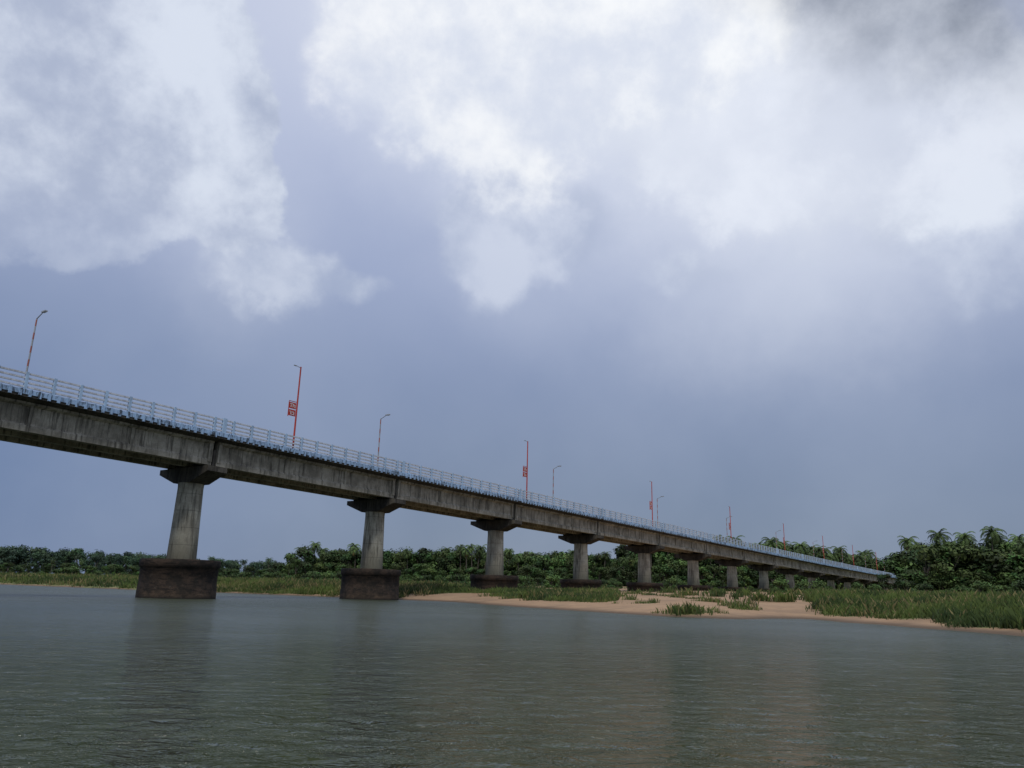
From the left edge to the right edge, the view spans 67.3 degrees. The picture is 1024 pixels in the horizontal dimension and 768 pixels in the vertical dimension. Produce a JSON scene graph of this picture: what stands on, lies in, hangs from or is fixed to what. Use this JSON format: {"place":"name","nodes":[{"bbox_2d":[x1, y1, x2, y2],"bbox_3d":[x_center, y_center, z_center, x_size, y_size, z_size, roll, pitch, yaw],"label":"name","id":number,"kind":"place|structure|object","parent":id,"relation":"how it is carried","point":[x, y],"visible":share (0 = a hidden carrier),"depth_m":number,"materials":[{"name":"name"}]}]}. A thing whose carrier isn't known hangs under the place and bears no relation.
{"place":"outdoors","nodes":[
{"label":"outdoors","id":0,"kind":"place"},
{"bbox_2d":[0,584,1023,767],"bbox_3d":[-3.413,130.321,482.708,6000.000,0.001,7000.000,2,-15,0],"label":"river water","id":1,"kind":"structure","parent":0,"point":[103,678],"depth_m":12.90,"materials":[{"name":"grey liquid"}]},
{"bbox_2d":[0,573,1023,635],"bbox_3d":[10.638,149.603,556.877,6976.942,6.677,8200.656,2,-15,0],"label":"riverbank ground","id":2,"kind":"structure","parent":0,"point":[784,610],"depth_m":64.70,"materials":[{"name":"beige sand"}]},
{"bbox_2d":[288,558,302,578],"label":"lone broadleaf tree","id":3,"kind":"object","parent":2,"relation":"on","point":[298,562],"visible":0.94,"depth_m":312.46,"materials":[{"name":"green plant"}]},
{"bbox_2d":[0,365,896,599],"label":"concrete road bridge","id":4,"kind":"structure","parent":2,"relation":"on","point":[193,459],"depth_m":86.69,"materials":[{"name":"concrete"}]},
{"bbox_2d":[22,310,47,387],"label":"street lamp","id":5,"kind":"object","parent":4,"relation":"on","point":[43,311],"visible":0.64,"depth_m":68.17,"materials":[{"name":"grey metal"}]},
{"bbox_2d":[287,365,301,447],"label":"banner pole","id":6,"kind":"object","parent":4,"relation":"on","point":[292,405],"visible":0.98,"depth_m":81.67,"materials":[{"name":"metal"}]},
{"bbox_2d":[377,414,389,466],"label":"street lamp","id":7,"kind":"object","parent":4,"relation":"on","point":[379,436],"visible":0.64,"depth_m":102.27,"materials":[{"name":"grey metal"}]},
{"bbox_2d":[523,440,527,499],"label":"banner pole","id":8,"kind":"object","parent":4,"relation":"on","point":[525,469],"visible":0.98,"depth_m":116.27,"materials":[{"name":"metal"}]},
{"bbox_2d":[553,466,560,496],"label":"street lamp","id":9,"kind":"object","parent":4,"relation":"on","point":[553,480],"visible":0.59,"depth_m":136.58,"materials":[{"name":"grey metal"}]},
{"bbox_2d":[650,481,652,525],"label":"banner pole","id":10,"kind":"object","parent":4,"relation":"on","point":[651,504],"visible":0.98,"depth_m":150.91,"materials":[{"name":"metal"}]},
{"bbox_2d":[657,496,663,526],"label":"street lamp","id":11,"kind":"object","parent":4,"relation":"on","point":[657,510],"visible":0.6,"depth_m":170.67,"materials":[{"name":"grey metal"}]},
{"bbox_2d":[0,535,907,589],"bbox_3d":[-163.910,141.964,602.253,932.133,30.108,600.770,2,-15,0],"label":"distant treeline","id":12,"kind":"object","parent":2,"relation":"on","point":[622,567],"visible":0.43,"depth_m":332.55,"materials":[{"name":"green plant"}]},
{"bbox_2d":[0,571,1023,631],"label":"riverside grass","id":13,"kind":"structure","parent":2,"relation":"on","point":[1002,610],"depth_m":75.64,"materials":[{"name":"green plant"}]},
{"bbox_2d":[11,565,1023,593],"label":"riverbank shrubs","id":14,"kind":"object","parent":2,"relation":"on","point":[553,581],"visible":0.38,"depth_m":190.00,"materials":[{"name":"green plant"}]},
{"bbox_2d":[875,526,1023,591],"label":"bank trees","id":15,"kind":"object","parent":2,"relation":"on","point":[944,564],"visible":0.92,"depth_m":227.21,"materials":[{"name":"green plant"}]},
{"bbox_2d":[0,0,1023,572],"label":"sky","id":16,"kind":"structure","parent":0,"point":[763,260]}
]}

